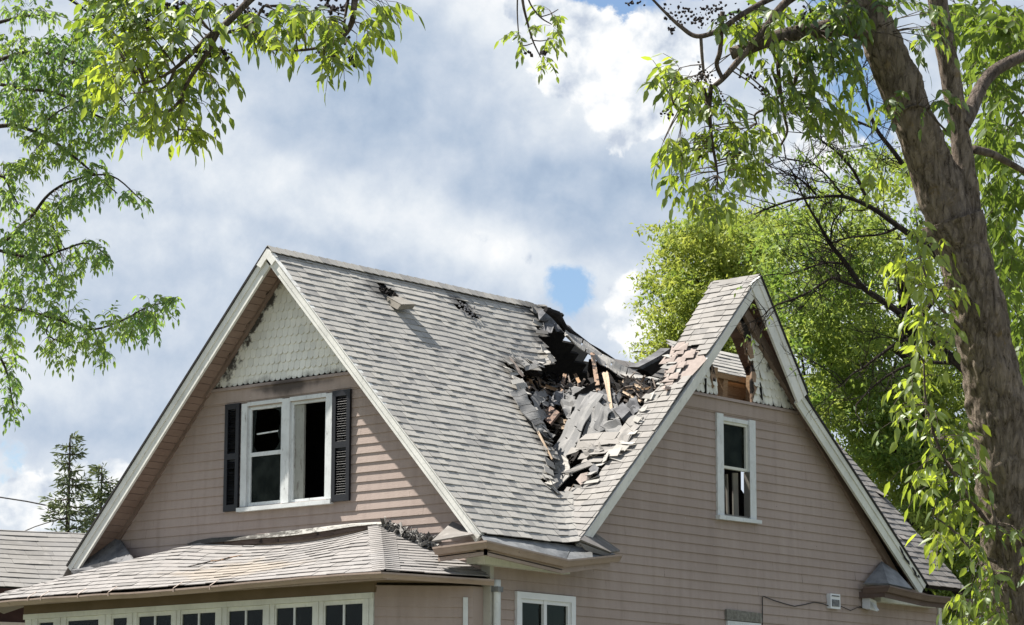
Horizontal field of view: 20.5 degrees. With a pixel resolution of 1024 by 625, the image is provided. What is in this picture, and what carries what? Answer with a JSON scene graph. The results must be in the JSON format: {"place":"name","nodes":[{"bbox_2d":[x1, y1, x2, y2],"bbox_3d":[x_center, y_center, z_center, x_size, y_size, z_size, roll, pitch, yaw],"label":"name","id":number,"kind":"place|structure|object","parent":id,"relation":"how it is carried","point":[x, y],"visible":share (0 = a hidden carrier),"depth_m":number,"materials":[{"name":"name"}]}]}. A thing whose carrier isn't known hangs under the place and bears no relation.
{"place":"outdoors","nodes":[
{"label":"outdoors","id":0,"kind":"place"},
{"bbox_2d":[0,529,85,624],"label":"neighbour house","id":1,"kind":"structure","parent":0,"point":[27,558],"depth_m":48.75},
{"bbox_2d":[0,497,88,514],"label":"utility wire","id":2,"kind":"object","parent":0,"point":[28,501],"visible":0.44,"depth_m":69.99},
{"bbox_2d":[24,509,96,530],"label":"utility wire","id":3,"kind":"object","parent":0,"point":[45,523],"visible":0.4,"depth_m":65.99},
{"bbox_2d":[0,0,1023,624],"label":"sky","id":4,"kind":"structure","parent":0,"point":[454,166],"materials":[{"name":"white"}]},
{"label":"ground","id":5,"kind":"structure","parent":0,"visible":0},
{"bbox_2d":[37,431,101,532],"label":"spruce tree","id":6,"kind":"object","parent":5,"relation":"on","point":[62,481],"visible":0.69,"depth_m":61.83,"materials":[{"name":"green plant"}]},
{"bbox_2d":[0,0,185,435],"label":"leafy tree","id":7,"kind":"object","parent":5,"relation":"on","point":[54,78],"visible":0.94,"depth_m":20.78,"materials":[{"name":"green plant"}]},
{"bbox_2d":[74,462,117,532],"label":"spruce tree","id":8,"kind":"object","parent":5,"relation":"on","point":[98,495],"visible":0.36,"depth_m":63.78,"materials":[{"name":"green plant"}]},
{"bbox_2d":[0,245,980,624],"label":"damaged house","id":9,"kind":"structure","parent":5,"relation":"on","point":[328,441],"depth_m":35.15,"materials":[{"name":"beige wood"}]},
{"bbox_2d":[38,618,53,624],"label":"window","id":10,"kind":"structure","parent":9,"relation":"in","point":[48,621],"depth_m":35.65,"materials":[{"name":"green paint"}]},
{"bbox_2d":[67,615,98,624],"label":"window","id":11,"kind":"structure","parent":9,"relation":"in","point":[80,620],"depth_m":35.22,"materials":[{"name":"green paint"}]},
{"bbox_2d":[111,614,126,624],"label":"window","id":12,"kind":"structure","parent":9,"relation":"in","point":[117,619],"depth_m":34.80,"materials":[{"name":"green paint"}]},
{"bbox_2d":[137,611,171,624],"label":"window","id":13,"kind":"structure","parent":9,"relation":"in","point":[161,617],"depth_m":34.38,"materials":[{"name":"green paint"}]},
{"bbox_2d":[181,608,215,624],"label":"window","id":14,"kind":"structure","parent":9,"relation":"in","point":[207,616],"depth_m":33.90,"materials":[{"name":"green paint"}]},
{"bbox_2d":[227,605,263,624],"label":"window","id":15,"kind":"structure","parent":9,"relation":"in","point":[242,615],"depth_m":33.40,"materials":[{"name":"green paint"}]},
{"bbox_2d":[236,393,333,511],"bbox_3d":[-2.748,1.719,34.726,1.600,1.360,0.155,-8,-13,39],"label":"window","id":16,"kind":"structure","parent":9,"relation":"in","point":[275,477],"depth_m":34.77,"materials":[{"name":"white paint"}]},
{"bbox_2d":[275,602,312,624],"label":"window","id":17,"kind":"structure","parent":9,"relation":"in","point":[290,613],"depth_m":32.89,"materials":[{"name":"green paint"}]},
{"bbox_2d":[323,599,362,624],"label":"window","id":18,"kind":"structure","parent":9,"relation":"in","point":[338,612],"depth_m":32.39,"materials":[{"name":"green paint"}]},
{"bbox_2d":[509,357,523,377],"bbox_3d":[0.051,0.700,36.427,0.256,0.289,0.047,-7,-12,37],"label":"broken board","id":19,"kind":"object","parent":9,"relation":"on","point":[517,369],"visible":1,"depth_m":36.40,"materials":[{"name":"grey wood"}]},
{"bbox_2d":[526,378,558,390],"bbox_3d":[0.400,0.948,37.235,0.514,0.141,0.082,8,-12,-37],"label":"broken joist","id":20,"kind":"object","parent":9,"relation":"on","point":[546,386],"visible":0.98,"depth_m":37.22,"materials":[{"name":"brown wood"}]},
{"bbox_2d":[514,591,575,624],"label":"window","id":21,"kind":"structure","parent":9,"relation":"in","point":[530,608],"depth_m":33.00,"materials":[{"name":"white plastic"}]},
{"bbox_2d":[538,431,552,459],"bbox_3d":[0.403,1.635,34.950,0.039,0.417,0.403,5,-11,-26],"label":"broken stick","id":22,"kind":"object","parent":9,"relation":"on","point":[541,438],"visible":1,"depth_m":34.95,"materials":[{"name":"brown wood"}]},
{"bbox_2d":[544,406,559,424],"bbox_3d":[0.493,1.316,36.410,0.239,0.373,0.706,3,-10,-17],"label":"sheathing panel","id":23,"kind":"object","parent":9,"relation":"on","point":[553,414],"visible":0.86,"depth_m":36.34,"materials":[{"name":"brown wood"}]},
{"bbox_2d":[555,424,564,428],"bbox_3d":[0.624,1.459,36.205,0.042,0.089,0.273,6,-12,-31],"label":"broken board","id":24,"kind":"object","parent":9,"relation":"on","point":[560,427],"visible":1,"depth_m":36.19,"materials":[{"name":"brown wood"}]},
{"bbox_2d":[555,417,566,423],"bbox_3d":[0.624,1.382,36.401,0.050,0.135,0.318,5,-11,-27],"label":"broken board","id":25,"kind":"object","parent":9,"relation":"on","point":[560,420],"visible":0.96,"depth_m":36.37,"materials":[{"name":"brown wood"}]},
{"bbox_2d":[557,373,566,406],"bbox_3d":[0.653,1.023,37.268,0.057,0.561,0.740,-1,-10,7],"label":"broken board","id":26,"kind":"object","parent":9,"relation":"on","point":[563,378],"visible":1,"depth_m":37.46,"materials":[{"name":"brown wood"}]},
{"bbox_2d":[573,373,580,382],"bbox_3d":[0.892,0.933,37.702,0.068,0.337,0.592,2,-10,-9],"label":"post stub","id":27,"kind":"object","parent":9,"relation":"on","point":[577,377],"visible":0.54,"depth_m":37.79,"materials":[{"name":"beige wood"}]},
{"bbox_2d":[515,372,657,460],"bbox_3d":[0.943,1.399,36.642,1.478,1.459,2.440,6,-11,-29],"label":"splinter rubble","id":28,"kind":"object","parent":9,"relation":"on","point":[557,432],"visible":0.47,"depth_m":36.61,"materials":[{"name":"brown wood"}]},
{"bbox_2d":[574,382,598,399],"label":"charred beam","id":29,"kind":"structure","parent":9,"relation":"on","point":[589,388],"depth_m":36.53,"materials":[{"name":"black wood"}]},
{"bbox_2d":[521,372,656,463],"bbox_3d":[0.800,1.360,36.871,1.630,1.656,2.342,9,-13,-41],"label":"char rubble","id":30,"kind":"object","parent":9,"relation":"on","point":[545,378],"visible":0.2,"depth_m":37.10,"materials":[{"name":"black wood"}]},
{"bbox_2d":[530,374,658,436],"bbox_3d":[0.773,1.330,36.528,2.237,1.456,1.669,-8,-13,39],"label":"shingle rubble","id":31,"kind":"object","parent":9,"relation":"on","point":[611,383],"visible":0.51,"depth_m":36.68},
{"bbox_2d":[590,352,600,391],"bbox_3d":[1.087,0.787,36.967,0.071,0.690,0.935,1,-10,-3],"label":"broken rafter","id":32,"kind":"object","parent":9,"relation":"on","point":[595,372],"visible":1,"depth_m":36.94,"materials":[{"name":"brown wood"}]},
{"bbox_2d":[602,371,612,408],"bbox_3d":[1.241,1.008,36.247,0.083,0.697,1.092,1,-10,-4],"label":"broken plank","id":33,"kind":"object","parent":9,"relation":"on","point":[606,379],"visible":1,"depth_m":36.39,"materials":[{"name":"beige wood"}]},
{"bbox_2d":[614,392,621,403],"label":"charred beam","id":34,"kind":"structure","parent":9,"relation":"on","point":[617,396],"depth_m":36.20,"materials":[{"name":"grey wood"}]},
{"bbox_2d":[614,402,630,421],"bbox_3d":[1.399,1.251,35.594,0.209,0.330,0.570,3,-10,-13],"label":"roofing chunk","id":35,"kind":"object","parent":9,"relation":"on","point":[622,411],"visible":1,"depth_m":35.55,"materials":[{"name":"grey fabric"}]},
{"bbox_2d":[622,391,641,402],"bbox_3d":[1.519,1.067,35.976,0.038,0.231,0.606,4,-11,-20],"label":"broken lath","id":36,"kind":"object","parent":9,"relation":"on","point":[628,394],"visible":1,"depth_m":36.00,"materials":[{"name":"brown wood"}]},
{"bbox_2d":[623,387,650,390],"bbox_3d":[1.591,0.978,36.238,0.044,0.072,0.570,7,-12,-33],"label":"broken lath","id":37,"kind":"object","parent":9,"relation":"on","point":[646,388],"visible":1,"depth_m":36.11,"materials":[{"name":"brown wood"}]},
{"bbox_2d":[715,413,761,523],"bbox_3d":[2.803,2.013,36.344,0.310,1.360,0.920,-8,-13,39],"label":"window","id":38,"kind":"structure","parent":9,"relation":"in","point":[735,440],"depth_m":36.41,"materials":[{"name":"white paint"}]},
{"bbox_2d":[724,609,761,624],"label":"window","id":39,"kind":"structure","parent":9,"relation":"in","point":[734,615],"depth_m":35.97,"materials":[{"name":"white paint"}]},
{"bbox_2d":[60,0,1023,624],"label":"ash tree","id":40,"kind":"object","parent":5,"relation":"on","point":[984,330],"visible":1,"depth_m":12.73,"materials":[{"name":"green plant"}]},
{"bbox_2d":[618,195,807,362],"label":"maple tree","id":41,"kind":"object","parent":5,"relation":"on","point":[694,277],"visible":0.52,"depth_m":51.05,"materials":[{"name":"green plant"}]},
{"bbox_2d":[712,0,1023,437],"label":"half bare tree","id":42,"kind":"object","parent":5,"relation":"on","point":[893,308],"visible":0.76,"depth_m":32.98,"materials":[{"name":"green plant"}]},
{"bbox_2d":[727,136,1023,624],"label":"leafy tree","id":43,"kind":"object","parent":5,"relation":"on","point":[878,464],"visible":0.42,"depth_m":45.29,"materials":[{"name":"green plant"}]}
]}

